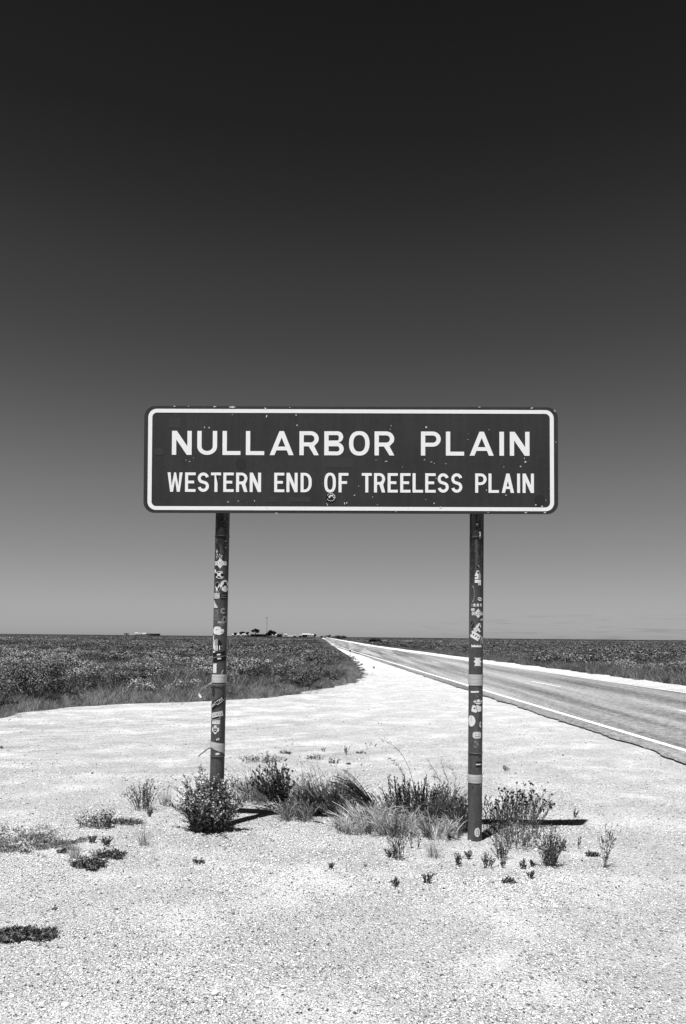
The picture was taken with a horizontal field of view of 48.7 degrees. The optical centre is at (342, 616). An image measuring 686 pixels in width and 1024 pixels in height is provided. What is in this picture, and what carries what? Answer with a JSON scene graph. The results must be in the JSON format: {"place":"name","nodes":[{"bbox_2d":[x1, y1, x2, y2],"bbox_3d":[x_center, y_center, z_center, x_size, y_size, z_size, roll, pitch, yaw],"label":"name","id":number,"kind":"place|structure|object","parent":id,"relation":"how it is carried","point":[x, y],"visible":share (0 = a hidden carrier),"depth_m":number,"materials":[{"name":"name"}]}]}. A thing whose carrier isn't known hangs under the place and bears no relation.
{"place":"outdoors","nodes":[
{"label":"outdoors","id":0,"kind":"place"},
{"bbox_2d":[276,755,378,815],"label":"bushy grass","id":1,"kind":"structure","parent":0,"point":[322,801],"depth_m":6.69,"materials":[{"name":"grey plant"}]},
{"bbox_2d":[0,637,685,1023],"bbox_3d":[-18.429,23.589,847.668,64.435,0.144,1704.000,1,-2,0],"label":"gravel clearing","id":2,"kind":"structure","parent":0,"point":[422,693],"depth_m":5.10,"materials":[{"name":"gravel"}]},
{"bbox_2d":[0,822,60,839],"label":"dry mat","id":3,"kind":"object","parent":2,"relation":"on","point":[30,829],"visible":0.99,"depth_m":5.72,"materials":[{"name":"grey plant"}]},
{"bbox_2d":[0,924,62,943],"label":"creeping weed","id":4,"kind":"object","parent":2,"relation":"on","point":[11,934],"visible":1,"depth_m":3.88,"materials":[{"name":"black plant"}]},
{"bbox_2d":[0,831,94,856],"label":"weed","id":5,"kind":"object","parent":2,"relation":"on","point":[59,843],"visible":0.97,"depth_m":5.42,"materials":[{"name":"grey plant"}]},
{"bbox_2d":[56,847,68,852],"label":"creeping weed","id":6,"kind":"object","parent":2,"relation":"on","point":[64,850],"visible":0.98,"depth_m":5.24,"materials":[{"name":"grey plant"}]},
{"bbox_2d":[60,1001,69,1007],"bbox_3d":[-1.178,1.646,3.217,0.044,0.028,0.037,1,-2,0],"label":"stone","id":7,"kind":"object","parent":2,"relation":"on","point":[65,1004],"visible":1,"depth_m":3.21,"materials":[{"name":"white stone"}]},
{"bbox_2d":[64,840,88,858],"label":"grass tuft","id":8,"kind":"object","parent":2,"relation":"on","point":[73,852],"visible":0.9,"depth_m":5.13,"materials":[{"name":"grey plant"}]},
{"bbox_2d":[67,854,108,868],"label":"creeping weed","id":9,"kind":"object","parent":2,"relation":"on","point":[97,862],"visible":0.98,"depth_m":4.97,"materials":[{"name":"grey plant"}]},
{"bbox_2d":[85,865,97,870],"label":"creeping weed","id":10,"kind":"object","parent":2,"relation":"on","point":[92,868],"visible":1,"depth_m":4.90,"materials":[{"name":"grey plant"}]},
{"bbox_2d":[87,835,97,842],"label":"weed","id":11,"kind":"object","parent":2,"relation":"on","point":[93,838],"visible":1,"depth_m":5.51,"materials":[{"name":"grey plant"}]},
{"bbox_2d":[76,809,120,828],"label":"creeping weed","id":12,"kind":"object","parent":2,"relation":"on","point":[107,823],"visible":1,"depth_m":5.95,"materials":[{"name":"grey plant"}]},
{"bbox_2d":[99,835,113,846],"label":"weed","id":13,"kind":"object","parent":2,"relation":"on","point":[106,841],"visible":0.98,"depth_m":5.43,"materials":[{"name":"grey plant"}]},
{"bbox_2d":[89,846,127,859],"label":"creeping weed","id":14,"kind":"object","parent":2,"relation":"on","point":[114,853],"visible":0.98,"depth_m":5.17,"materials":[{"name":"grey plant"}]},
{"bbox_2d":[111,816,146,824],"bbox_3d":[-1.743,1.632,6.092,0.329,0.068,0.157,1,-2,0],"label":"dry mat","id":15,"kind":"object","parent":2,"relation":"on","point":[125,821],"visible":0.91,"depth_m":6.08,"materials":[{"name":"grey plant"}]},
{"bbox_2d":[135,823,152,846],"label":"grass tuft","id":16,"kind":"object","parent":2,"relation":"on","point":[143,841],"visible":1,"depth_m":5.47,"materials":[{"name":"grey plant"}]},
{"bbox_2d":[121,778,169,810],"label":"weed","id":17,"kind":"object","parent":2,"relation":"on","point":[144,795],"visible":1,"depth_m":6.59,"materials":[{"name":"grey plant"}]},
{"bbox_2d":[147,809,152,816],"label":"weed","id":18,"kind":"object","parent":2,"relation":"on","point":[149,812],"visible":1,"depth_m":6.34,"materials":[{"name":"grey plant"}]},
{"bbox_2d":[155,783,175,806],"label":"grass tuft","id":19,"kind":"object","parent":2,"relation":"on","point":[163,800],"visible":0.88,"depth_m":6.76,"materials":[{"name":"grey plant"}]},
{"bbox_2d":[192,856,204,863],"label":"creeping weed","id":20,"kind":"object","parent":2,"relation":"on","point":[201,860],"visible":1,"depth_m":5.11,"materials":[{"name":"grey plant"}]},
{"bbox_2d":[165,760,249,832],"bbox_3d":[-1.056,1.427,6.026,0.666,0.514,0.710,1,-2,-26],"label":"leafy bush","id":21,"kind":"object","parent":2,"relation":"on","point":[202,810],"visible":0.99,"depth_m":5.93,"materials":[{"name":"grey plant"}]},
{"bbox_2d":[202,762,301,803],"bbox_3d":[-0.865,1.542,7.145,0.639,0.385,0.853,0,-2,34],"label":"fine bush","id":22,"kind":"object","parent":2,"relation":"on","point":[258,794],"visible":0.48,"depth_m":7.08,"materials":[{"name":"grey plant"}]},
{"bbox_2d":[239,753,284,763],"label":"creeping weed","id":23,"kind":"object","parent":2,"relation":"on","point":[267,758],"visible":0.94,"depth_m":9.53,"materials":[{"name":"grey plant"}]},
{"bbox_2d":[234,758,297,808],"bbox_3d":[-0.675,1.503,6.863,0.519,0.465,0.422,-1,-2,44],"label":"dark bush","id":24,"kind":"object","parent":2,"relation":"on","point":[273,792],"visible":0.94,"depth_m":6.81,"materials":[{"name":"black plant"}]},
{"bbox_2d":[247,766,331,807],"bbox_3d":[-0.428,1.542,6.828,0.919,0.400,0.552,1,-2,0],"label":"upright clump","id":25,"kind":"object","parent":2,"relation":"on","point":[291,793],"visible":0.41,"depth_m":6.86,"materials":[{"name":"grey plant"}]},
{"bbox_2d":[268,792,318,821],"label":"twiggy clump","id":26,"kind":"object","parent":2,"relation":"on","point":[303,811],"visible":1,"depth_m":6.42,"materials":[{"name":"grey plant"}]},
{"bbox_2d":[304,754,320,759],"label":"creeping weed","id":27,"kind":"object","parent":2,"relation":"on","point":[307,757],"visible":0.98,"depth_m":9.92,"materials":[{"name":"grey plant"}]},
{"bbox_2d":[327,862,334,868],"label":"weed","id":28,"kind":"object","parent":2,"relation":"on","point":[330,865],"visible":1,"depth_m":5.15,"materials":[{"name":"grey plant"}]},
{"bbox_2d":[328,757,340,763],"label":"creeping weed","id":29,"kind":"object","parent":2,"relation":"on","point":[330,759],"visible":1,"depth_m":9.65,"materials":[{"name":"grey plant"}]},
{"bbox_2d":[0,685,685,1023],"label":"gravel","id":30,"kind":"structure","parent":2,"relation":"on","point":[215,993],"depth_m":4.50,"materials":[{"name":"white gravel"}]},
{"bbox_2d":[143,406,557,841],"bbox_3d":[0.051,0.109,6.090,3.310,3.600,0.147,1,-2,0],"label":"road sign","id":31,"kind":"object","parent":2,"relation":"on","point":[475,463],"visible":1,"depth_m":6.05,"materials":[{"name":"black metal"}]},
{"bbox_2d":[327,769,411,815],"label":"arching grass","id":32,"kind":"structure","parent":2,"relation":"on","point":[356,794],"depth_m":6.67,"materials":[{"name":"plant"}]},
{"bbox_2d":[324,789,418,835],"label":"straw grass","id":33,"kind":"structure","parent":2,"relation":"on","point":[366,823],"depth_m":6.15,"materials":[{"name":"straw"},{"name":"dry grass"}]},
{"bbox_2d":[179,792,569,851],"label":"leaf litter","id":34,"kind":"object","parent":2,"relation":"on","point":[354,826],"visible":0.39,"depth_m":6.29,"materials":[{"name":"grey plant"}]},
{"bbox_2d":[383,845,394,857],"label":"weed","id":35,"kind":"object","parent":2,"relation":"on","point":[389,853],"visible":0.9,"depth_m":5.50,"materials":[{"name":"grey plant"}]},
{"bbox_2d":[390,877,399,886],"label":"weed","id":36,"kind":"object","parent":2,"relation":"on","point":[395,882],"visible":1,"depth_m":4.88,"materials":[{"name":"grey plant"}]},
{"bbox_2d":[382,815,411,860],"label":"weed","id":37,"kind":"object","parent":2,"relation":"on","point":[399,853],"visible":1,"depth_m":5.47,"materials":[{"name":"grey plant"}]},
{"bbox_2d":[379,737,414,792],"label":"feather grass","id":38,"kind":"object","parent":2,"relation":"on","point":[404,758],"depth_m":6.88,"materials":[{"name":"grey plant"}]},
{"bbox_2d":[388,757,411,799],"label":"feather grass","id":39,"kind":"object","parent":2,"relation":"on","point":[401,771],"depth_m":6.87,"materials":[{"name":"grey plant"}]},
{"bbox_2d":[406,831,412,847],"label":"upright shoot","id":40,"kind":"object","parent":2,"relation":"on","point":[410,838],"visible":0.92,"depth_m":5.75,"materials":[{"name":"grey plant"}]},
{"bbox_2d":[363,773,456,825],"bbox_3d":[0.584,1.567,6.558,0.844,0.439,0.465,1,-2,0],"label":"weed patch","id":41,"kind":"object","parent":2,"relation":"on","point":[406,799],"visible":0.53,"depth_m":6.55,"materials":[{"name":"grey plant"}]},
{"bbox_2d":[380,780,467,812],"bbox_3d":[0.754,1.639,6.905,0.855,0.337,0.443,1,-2,0],"label":"leafy clump","id":42,"kind":"object","parent":2,"relation":"on","point":[435,789],"visible":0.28,"depth_m":6.89,"materials":[{"name":"grey plant"}]},
{"bbox_2d":[421,873,435,883],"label":"weed","id":43,"kind":"object","parent":2,"relation":"on","point":[429,878],"visible":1,"depth_m":4.99,"materials":[{"name":"grey plant"}]},
{"bbox_2d":[421,837,447,858],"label":"grass tuft","id":44,"kind":"object","parent":2,"relation":"on","point":[436,854],"visible":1,"depth_m":5.55,"materials":[{"name":"grey plant"}]},
{"bbox_2d":[428,761,456,797],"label":"bare twig","id":45,"kind":"object","parent":2,"relation":"on","point":[445,775],"visible":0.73,"depth_m":6.94,"materials":[{"name":"grey plant"}]},
{"bbox_2d":[418,790,482,832],"bbox_3d":[0.908,1.605,6.327,0.578,0.379,0.415,1,-2,0],"label":"tangled weed","id":46,"kind":"object","parent":2,"relation":"on","point":[459,809],"visible":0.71,"depth_m":6.31,"materials":[{"name":"grey plant"}]},
{"bbox_2d":[454,853,463,865],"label":"weed","id":47,"kind":"object","parent":2,"relation":"on","point":[458,858],"visible":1,"depth_m":5.37,"materials":[{"name":"grey plant"}]},
{"bbox_2d":[464,850,472,858],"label":"weed","id":48,"kind":"object","parent":2,"relation":"on","point":[469,854],"visible":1,"depth_m":5.53,"materials":[{"name":"grey plant"}]},
{"bbox_2d":[481,851,496,867],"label":"weed","id":49,"kind":"object","parent":2,"relation":"on","point":[485,859],"visible":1,"depth_m":5.34,"materials":[{"name":"grey plant"}]},
{"bbox_2d":[490,840,511,859],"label":"weed","id":50,"kind":"object","parent":2,"relation":"on","point":[505,852],"visible":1,"depth_m":5.55,"materials":[{"name":"grey plant"}]},
{"bbox_2d":[482,794,521,833],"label":"seeding weed","id":51,"kind":"object","parent":2,"relation":"on","point":[496,820],"visible":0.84,"depth_m":6.34,"materials":[{"name":"grey plant"}]},
{"bbox_2d":[500,876,516,883],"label":"creeping weed","id":52,"kind":"object","parent":2,"relation":"on","point":[507,880],"visible":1,"depth_m":5.02,"materials":[{"name":"grey plant"}]},
{"bbox_2d":[484,820,540,850],"bbox_3d":[1.322,1.688,5.890,0.452,0.204,0.422,1,-2,0],"label":"weed","id":53,"kind":"object","parent":2,"relation":"on","point":[528,837],"visible":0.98,"depth_m":5.90,"materials":[{"name":"grey plant"}]},
{"bbox_2d":[519,858,526,868],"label":"weed","id":54,"kind":"object","parent":2,"relation":"on","point":[523,865],"visible":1,"depth_m":5.31,"materials":[{"name":"grey plant"}]},
{"bbox_2d":[491,780,555,825],"bbox_3d":[1.577,1.621,6.567,0.585,0.384,0.397,1,-2,0],"label":"seeding weed","id":55,"kind":"object","parent":2,"relation":"on","point":[524,802],"visible":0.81,"depth_m":6.53,"materials":[{"name":"grey plant"}]},
{"bbox_2d":[513,815,546,839],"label":"weed","id":56,"kind":"object","parent":2,"relation":"on","point":[537,827],"visible":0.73,"depth_m":6.18,"materials":[{"name":"grey plant"}]},
{"bbox_2d":[526,870,534,877],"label":"weed","id":57,"kind":"object","parent":2,"relation":"on","point":[532,873],"visible":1,"depth_m":5.11,"materials":[{"name":"grey plant"}]},
{"bbox_2d":[528,859,537,866],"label":"weed","id":58,"kind":"object","parent":2,"relation":"on","point":[532,863],"visible":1,"depth_m":5.37,"materials":[{"name":"grey plant"}]},
{"bbox_2d":[533,824,565,866],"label":"weed","id":59,"kind":"object","parent":2,"relation":"on","point":[551,851],"visible":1,"depth_m":5.38,"materials":[{"name":"grey plant"}]},
{"bbox_2d":[557,839,566,848],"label":"weed","id":60,"kind":"object","parent":2,"relation":"on","point":[565,847],"visible":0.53,"depth_m":5.79,"materials":[{"name":"grey plant"}]},
{"bbox_2d":[584,850,601,856],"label":"creeping weed","id":61,"kind":"object","parent":2,"relation":"on","point":[593,854],"visible":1,"depth_m":5.63,"materials":[{"name":"grey plant"}]},
{"bbox_2d":[597,819,619,867],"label":"weed","id":62,"kind":"object","parent":2,"relation":"on","point":[607,855],"visible":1,"depth_m":5.35,"materials":[{"name":"grey plant"}]},
{"bbox_2d":[0,0,685,639],"label":"sky","id":63,"kind":"structure","parent":0,"point":[322,203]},
{"bbox_2d":[0,634,685,717],"bbox_3d":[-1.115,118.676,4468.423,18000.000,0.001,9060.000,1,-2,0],"label":"ground","id":64,"kind":"structure","parent":0,"point":[352,663],"depth_m":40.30,"materials":[{"name":"grey plant"}]},
{"bbox_2d":[0,660,61,705],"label":"saltbush","id":65,"kind":"object","parent":64,"relation":"on","point":[32,674],"visible":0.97,"depth_m":17.68,"materials":[{"name":"grey plant"}]},
{"bbox_2d":[1,659,67,692],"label":"saltbush","id":66,"kind":"object","parent":64,"relation":"on","point":[17,662],"visible":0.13,"depth_m":19.05,"materials":[{"name":"grey plant"}]},
{"bbox_2d":[37,656,77,670],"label":"saltbush","id":67,"kind":"object","parent":64,"relation":"on","point":[41,661],"visible":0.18,"depth_m":23.54,"materials":[{"name":"grey plant"}]},
{"bbox_2d":[106,662,185,677],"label":"saltbush","id":68,"kind":"object","parent":64,"relation":"on","point":[138,669],"visible":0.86,"depth_m":25.24,"materials":[{"name":"grey plant"}]},
{"bbox_2d":[0,647,324,692],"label":"pale scrub","id":69,"kind":"object","parent":64,"relation":"on","point":[238,663],"visible":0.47,"depth_m":31.49,"materials":[{"name":"grey plant"}]},
{"bbox_2d":[0,654,345,707],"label":"long grass","id":70,"kind":"structure","parent":64,"relation":"on","point":[200,676],"depth_m":23.16,"materials":[{"name":"grey plant"}]},
{"bbox_2d":[0,649,350,705],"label":"scrub","id":71,"kind":"object","parent":64,"relation":"on","point":[121,677],"visible":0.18,"depth_m":25.01,"materials":[{"name":"grey plant"}]},
{"bbox_2d":[251,628,259,636],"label":"tree","id":72,"kind":"object","parent":64,"relation":"on","point":[255,630],"visible":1,"depth_m":1085.81,"materials":[{"name":"black plant"}]},
{"bbox_2d":[250,634,265,636],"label":"long building","id":73,"kind":"structure","parent":64,"relation":"on","point":[258,635],"depth_m":1091.92,"materials":[{"name":"grey"}]},
{"bbox_2d":[247,649,294,662],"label":"saltbush","id":74,"kind":"object","parent":64,"relation":"on","point":[253,653],"visible":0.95,"depth_m":41.36,"materials":[{"name":"grey plant"}]},
{"bbox_2d":[289,663,327,687],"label":"saltbush","id":75,"kind":"object","parent":64,"relation":"on","point":[303,672],"visible":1,"depth_m":24.11,"materials":[{"name":"grey plant"}]},
{"bbox_2d":[282,649,342,670],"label":"saltbush","id":76,"kind":"object","parent":64,"relation":"on","point":[313,658],"visible":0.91,"depth_m":30.19,"materials":[{"name":"grey plant"}]},
{"bbox_2d":[330,666,348,678],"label":"saltbush","id":77,"kind":"object","parent":64,"relation":"on","point":[335,670],"visible":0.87,"depth_m":29.06,"materials":[{"name":"grey plant"}]},
{"bbox_2d":[334,635,346,639],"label":"round bush","id":78,"kind":"object","parent":64,"relation":"on","point":[340,637],"visible":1,"depth_m":424.77,"materials":[{"name":"black plant"}]},
{"bbox_2d":[0,638,685,663],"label":"pale scrub","id":79,"kind":"object","parent":64,"relation":"on","point":[290,648],"visible":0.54,"depth_m":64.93,"materials":[{"name":"grey plant"}]},
{"bbox_2d":[0,634,685,647],"bbox_3d":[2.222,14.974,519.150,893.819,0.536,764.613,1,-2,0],"label":"scrub","id":80,"kind":"object","parent":64,"relation":"on","point":[381,642],"visible":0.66,"depth_m":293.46,"materials":[{"name":"grey plant"}]},
{"bbox_2d":[369,638,380,641],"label":"round bush","id":81,"kind":"object","parent":64,"relation":"on","point":[373,639],"visible":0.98,"depth_m":219.63,"materials":[{"name":"black plant"}]},
{"bbox_2d":[436,650,685,684],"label":"verge grass","id":82,"kind":"structure","parent":64,"relation":"on","point":[646,674],"depth_m":35.86,"materials":[{"name":"grey plant"}]},
{"bbox_2d":[485,650,685,671],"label":"scrub","id":83,"kind":"object","parent":64,"relation":"on","point":[670,662],"visible":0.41,"depth_m":43.13,"materials":[{"name":"grey plant"}]},
{"bbox_2d":[379,803,465,840],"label":"straw grass","id":84,"kind":"structure","parent":0,"point":[429,830],"depth_m":6.10,"materials":[{"name":"grey plant"}]},
{"bbox_2d":[323,637,685,763],"bbox_3d":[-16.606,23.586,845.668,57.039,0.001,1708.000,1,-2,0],"label":"road","id":85,"kind":"structure","parent":0,"point":[653,713],"depth_m":21.08,"materials":[{"name":"grey asphalt"}]},
{"bbox_2d":[324,638,685,750],"bbox_3d":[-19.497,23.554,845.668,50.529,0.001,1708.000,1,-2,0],"label":"edge line","id":86,"kind":"object","parent":85,"relation":"on","point":[669,745],"visible":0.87,"depth_m":15.21,"materials":[{"name":"paint"}]},
{"bbox_2d":[350,642,684,692],"bbox_3d":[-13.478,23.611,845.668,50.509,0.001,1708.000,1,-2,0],"label":"edge line","id":87,"kind":"object","parent":85,"relation":"on","point":[555,673],"visible":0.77,"depth_m":32.26,"materials":[{"name":"paint"}]},
{"bbox_2d":[434,648,685,675],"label":"long grass","id":88,"kind":"structure","parent":0,"point":[594,662],"depth_m":38.57,"materials":[{"name":"grey plant"}]}
]}

